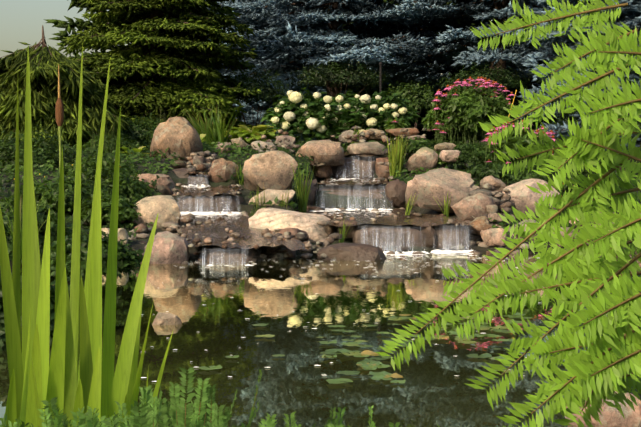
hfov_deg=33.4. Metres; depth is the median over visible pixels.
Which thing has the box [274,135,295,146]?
boulder
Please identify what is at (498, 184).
boulder
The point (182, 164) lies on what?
boulder
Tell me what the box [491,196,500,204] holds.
boulder
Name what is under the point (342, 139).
boulder
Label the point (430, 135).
tree
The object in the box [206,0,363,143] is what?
blue spruce tree
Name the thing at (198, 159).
boulder
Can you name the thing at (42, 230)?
shrub
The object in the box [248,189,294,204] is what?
boulder
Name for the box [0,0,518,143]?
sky
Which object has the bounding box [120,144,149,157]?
hosta
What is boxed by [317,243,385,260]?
wet boulder
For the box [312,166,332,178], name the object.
boulder
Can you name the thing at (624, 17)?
tree
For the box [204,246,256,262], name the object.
waterfall
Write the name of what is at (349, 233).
boulder
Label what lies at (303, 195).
reed
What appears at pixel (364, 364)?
water lily pads
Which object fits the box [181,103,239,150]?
ornamental grass
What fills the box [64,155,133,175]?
shrub
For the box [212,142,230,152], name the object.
boulder
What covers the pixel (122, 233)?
boulder
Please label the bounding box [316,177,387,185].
foam
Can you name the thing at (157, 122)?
rush
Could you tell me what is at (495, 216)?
boulder
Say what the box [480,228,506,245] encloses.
boulder
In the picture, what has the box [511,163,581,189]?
shrub
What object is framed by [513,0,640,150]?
blue spruce tree
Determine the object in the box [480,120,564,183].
coneflower
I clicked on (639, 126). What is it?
shrub
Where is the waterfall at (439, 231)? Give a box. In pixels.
[431,223,468,248]
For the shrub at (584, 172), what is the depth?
14.58 m
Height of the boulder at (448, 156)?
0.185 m
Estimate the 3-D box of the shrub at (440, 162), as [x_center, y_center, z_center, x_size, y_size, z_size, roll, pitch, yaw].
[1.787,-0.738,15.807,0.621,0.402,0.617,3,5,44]
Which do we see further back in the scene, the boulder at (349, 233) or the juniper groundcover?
the boulder at (349, 233)
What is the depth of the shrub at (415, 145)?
16.69 m
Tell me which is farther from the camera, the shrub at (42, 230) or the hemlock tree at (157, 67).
the hemlock tree at (157, 67)
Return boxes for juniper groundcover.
[0,367,513,426]
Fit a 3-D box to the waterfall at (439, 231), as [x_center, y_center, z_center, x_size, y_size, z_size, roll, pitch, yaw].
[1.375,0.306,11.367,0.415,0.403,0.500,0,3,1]
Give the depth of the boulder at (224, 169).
14.58 m
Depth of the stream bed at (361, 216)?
12.01 m
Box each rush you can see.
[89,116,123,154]
[147,110,178,147]
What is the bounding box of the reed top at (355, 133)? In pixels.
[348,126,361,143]
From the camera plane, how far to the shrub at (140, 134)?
18.13 m
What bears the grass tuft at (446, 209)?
on the cobbles
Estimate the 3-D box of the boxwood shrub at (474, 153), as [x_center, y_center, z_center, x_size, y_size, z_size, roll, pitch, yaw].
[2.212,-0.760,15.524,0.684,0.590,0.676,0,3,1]
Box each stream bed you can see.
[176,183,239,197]
[176,209,309,250]
[184,171,210,176]
[315,207,474,226]
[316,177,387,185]
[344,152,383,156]
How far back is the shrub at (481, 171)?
14.10 m
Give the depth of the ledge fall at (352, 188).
14.09 m
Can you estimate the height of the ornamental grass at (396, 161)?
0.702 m
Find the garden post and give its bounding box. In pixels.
[379,62,381,141]
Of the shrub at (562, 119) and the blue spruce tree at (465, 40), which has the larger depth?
the blue spruce tree at (465, 40)
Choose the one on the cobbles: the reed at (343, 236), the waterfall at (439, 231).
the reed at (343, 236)
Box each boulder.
[101,228,128,244]
[129,195,183,230]
[134,173,174,194]
[144,231,189,263]
[150,116,202,161]
[152,312,181,324]
[172,161,186,168]
[193,155,204,164]
[203,163,210,171]
[208,158,237,182]
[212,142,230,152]
[231,138,246,148]
[242,150,297,191]
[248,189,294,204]
[248,208,335,242]
[251,141,276,150]
[259,235,288,257]
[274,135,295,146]
[279,228,308,241]
[296,140,344,165]
[301,179,317,205]
[306,206,321,213]
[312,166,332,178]
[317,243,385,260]
[337,220,357,237]
[338,130,358,142]
[347,142,384,154]
[363,129,386,139]
[375,157,389,178]
[385,179,406,207]
[386,128,419,136]
[403,147,437,171]
[405,168,479,212]
[407,135,426,139]
[420,221,436,247]
[434,142,455,151]
[439,150,460,162]
[451,193,493,221]
[468,216,491,233]
[469,189,491,195]
[480,176,506,191]
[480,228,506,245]
[486,205,497,212]
[488,212,502,221]
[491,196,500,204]
[502,178,559,218]
[508,219,538,240]
[553,227,576,240]
[564,391,640,426]
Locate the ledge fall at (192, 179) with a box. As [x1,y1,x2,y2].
[187,175,207,184]
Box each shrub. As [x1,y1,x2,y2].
[0,125,81,171]
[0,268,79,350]
[1,204,72,264]
[2,172,121,213]
[40,228,143,278]
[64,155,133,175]
[64,157,151,201]
[73,133,148,155]
[81,190,141,226]
[104,113,159,148]
[218,63,288,125]
[284,58,390,96]
[382,136,438,159]
[386,80,442,127]
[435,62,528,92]
[437,150,463,167]
[452,141,487,167]
[463,160,519,179]
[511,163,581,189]
[541,153,619,190]
[551,108,590,128]
[590,82,640,169]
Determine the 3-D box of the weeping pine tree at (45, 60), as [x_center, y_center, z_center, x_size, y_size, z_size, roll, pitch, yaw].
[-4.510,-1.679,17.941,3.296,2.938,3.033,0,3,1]
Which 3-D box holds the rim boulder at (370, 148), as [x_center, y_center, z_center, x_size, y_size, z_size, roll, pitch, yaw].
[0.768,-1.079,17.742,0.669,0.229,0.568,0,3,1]
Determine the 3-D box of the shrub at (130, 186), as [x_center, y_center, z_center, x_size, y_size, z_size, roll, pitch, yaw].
[-2.656,-0.165,12.986,1.218,1.037,1.235,0,3,1]
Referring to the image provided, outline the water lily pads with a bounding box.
[199,312,557,383]
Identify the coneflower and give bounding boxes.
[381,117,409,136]
[421,76,519,148]
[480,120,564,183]
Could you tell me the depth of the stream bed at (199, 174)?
14.55 m
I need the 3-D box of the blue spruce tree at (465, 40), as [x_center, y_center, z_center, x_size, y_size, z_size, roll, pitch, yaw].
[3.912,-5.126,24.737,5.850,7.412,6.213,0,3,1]
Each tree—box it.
[0,25,134,152]
[43,0,209,78]
[57,0,266,143]
[200,0,450,143]
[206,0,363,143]
[295,0,556,143]
[363,0,605,135]
[456,4,606,141]
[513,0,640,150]
[544,4,640,111]
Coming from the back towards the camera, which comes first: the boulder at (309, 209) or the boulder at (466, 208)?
the boulder at (309, 209)
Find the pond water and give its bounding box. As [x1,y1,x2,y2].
[0,248,640,426]
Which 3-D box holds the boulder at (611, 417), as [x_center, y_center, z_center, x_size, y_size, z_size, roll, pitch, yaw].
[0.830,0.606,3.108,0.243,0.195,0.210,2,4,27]
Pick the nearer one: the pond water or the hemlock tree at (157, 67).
the pond water
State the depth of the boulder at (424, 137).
17.44 m
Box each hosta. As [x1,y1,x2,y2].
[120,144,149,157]
[200,134,210,145]
[224,125,277,142]
[224,128,251,138]
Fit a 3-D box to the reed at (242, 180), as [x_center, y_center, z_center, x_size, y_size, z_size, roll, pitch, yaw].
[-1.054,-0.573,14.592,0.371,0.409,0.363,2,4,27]
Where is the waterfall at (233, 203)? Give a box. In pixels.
[178,196,243,211]
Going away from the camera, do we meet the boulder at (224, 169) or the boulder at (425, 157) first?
the boulder at (224, 169)
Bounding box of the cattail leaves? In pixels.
[0,42,173,426]
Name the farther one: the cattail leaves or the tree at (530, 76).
the tree at (530, 76)
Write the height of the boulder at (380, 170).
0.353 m
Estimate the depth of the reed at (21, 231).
8.59 m
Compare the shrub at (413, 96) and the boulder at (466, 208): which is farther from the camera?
the shrub at (413, 96)
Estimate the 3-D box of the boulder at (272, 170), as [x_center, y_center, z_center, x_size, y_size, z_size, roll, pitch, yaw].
[-0.665,-0.535,13.579,0.670,0.536,0.588,-1,3,-14]
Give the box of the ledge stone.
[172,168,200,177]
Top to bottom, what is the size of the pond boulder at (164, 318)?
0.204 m
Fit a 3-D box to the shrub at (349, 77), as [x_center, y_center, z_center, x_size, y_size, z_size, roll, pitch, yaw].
[0.361,-2.838,23.388,2.351,1.180,2.420,0,3,1]
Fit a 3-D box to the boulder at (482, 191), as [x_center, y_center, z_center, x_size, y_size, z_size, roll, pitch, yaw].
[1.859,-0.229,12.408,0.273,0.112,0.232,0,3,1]
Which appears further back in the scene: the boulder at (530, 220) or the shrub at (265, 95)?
the shrub at (265, 95)
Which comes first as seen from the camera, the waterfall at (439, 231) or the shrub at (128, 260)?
the shrub at (128, 260)
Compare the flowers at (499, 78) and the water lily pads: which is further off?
the flowers at (499, 78)
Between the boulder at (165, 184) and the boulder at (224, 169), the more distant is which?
the boulder at (224, 169)
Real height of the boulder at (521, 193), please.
0.497 m
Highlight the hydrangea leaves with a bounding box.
[261,87,421,151]
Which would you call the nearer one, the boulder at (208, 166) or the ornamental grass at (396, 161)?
the boulder at (208, 166)
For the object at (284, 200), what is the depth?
12.83 m
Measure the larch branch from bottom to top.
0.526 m
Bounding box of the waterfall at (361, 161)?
[330,156,376,178]
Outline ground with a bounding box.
[0,144,640,275]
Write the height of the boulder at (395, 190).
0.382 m
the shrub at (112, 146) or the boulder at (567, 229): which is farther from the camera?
the shrub at (112, 146)
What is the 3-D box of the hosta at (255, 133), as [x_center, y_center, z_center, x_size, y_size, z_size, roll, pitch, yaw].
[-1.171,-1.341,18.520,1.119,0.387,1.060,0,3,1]
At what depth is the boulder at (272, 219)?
11.25 m
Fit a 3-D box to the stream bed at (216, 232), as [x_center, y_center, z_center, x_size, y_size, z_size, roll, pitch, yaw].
[-0.965,0.150,11.330,1.118,0.252,2.985,-1,3,-13]
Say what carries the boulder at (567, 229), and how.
on the cobbles
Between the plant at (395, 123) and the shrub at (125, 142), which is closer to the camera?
the shrub at (125, 142)
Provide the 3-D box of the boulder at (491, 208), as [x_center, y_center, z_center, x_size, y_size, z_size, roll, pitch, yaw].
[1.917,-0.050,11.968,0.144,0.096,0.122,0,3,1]
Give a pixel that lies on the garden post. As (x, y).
(380, 76)
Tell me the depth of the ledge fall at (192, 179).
14.47 m
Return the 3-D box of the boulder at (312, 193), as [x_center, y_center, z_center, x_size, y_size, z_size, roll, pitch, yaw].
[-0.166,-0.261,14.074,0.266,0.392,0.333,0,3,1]
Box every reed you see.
[2,187,53,259]
[235,159,243,184]
[292,161,313,212]
[339,221,352,242]
[405,193,417,214]
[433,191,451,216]
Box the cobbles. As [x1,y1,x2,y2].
[121,126,639,264]
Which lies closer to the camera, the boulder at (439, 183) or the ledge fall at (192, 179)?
the boulder at (439, 183)
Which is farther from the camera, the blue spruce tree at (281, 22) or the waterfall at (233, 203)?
the blue spruce tree at (281, 22)
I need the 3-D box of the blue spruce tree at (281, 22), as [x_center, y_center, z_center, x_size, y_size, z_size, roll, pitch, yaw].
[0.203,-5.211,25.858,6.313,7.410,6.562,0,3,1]
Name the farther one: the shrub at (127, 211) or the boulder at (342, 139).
the boulder at (342, 139)
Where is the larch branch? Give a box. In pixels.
[375,0,640,426]
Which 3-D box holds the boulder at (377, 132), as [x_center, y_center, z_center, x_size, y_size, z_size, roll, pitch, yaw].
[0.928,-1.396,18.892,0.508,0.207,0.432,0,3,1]
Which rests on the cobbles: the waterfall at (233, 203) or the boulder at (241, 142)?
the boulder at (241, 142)
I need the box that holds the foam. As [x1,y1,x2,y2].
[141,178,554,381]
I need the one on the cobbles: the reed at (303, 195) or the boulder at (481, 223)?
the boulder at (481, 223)
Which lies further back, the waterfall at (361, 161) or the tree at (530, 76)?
the tree at (530, 76)
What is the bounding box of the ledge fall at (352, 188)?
[318,185,384,198]
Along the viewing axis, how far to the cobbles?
11.43 m
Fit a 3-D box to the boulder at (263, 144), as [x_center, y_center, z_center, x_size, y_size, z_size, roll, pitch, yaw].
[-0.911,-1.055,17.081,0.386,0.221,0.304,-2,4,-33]
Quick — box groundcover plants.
[0,139,640,248]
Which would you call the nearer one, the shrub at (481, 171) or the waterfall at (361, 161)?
the shrub at (481, 171)
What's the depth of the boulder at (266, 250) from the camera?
10.54 m

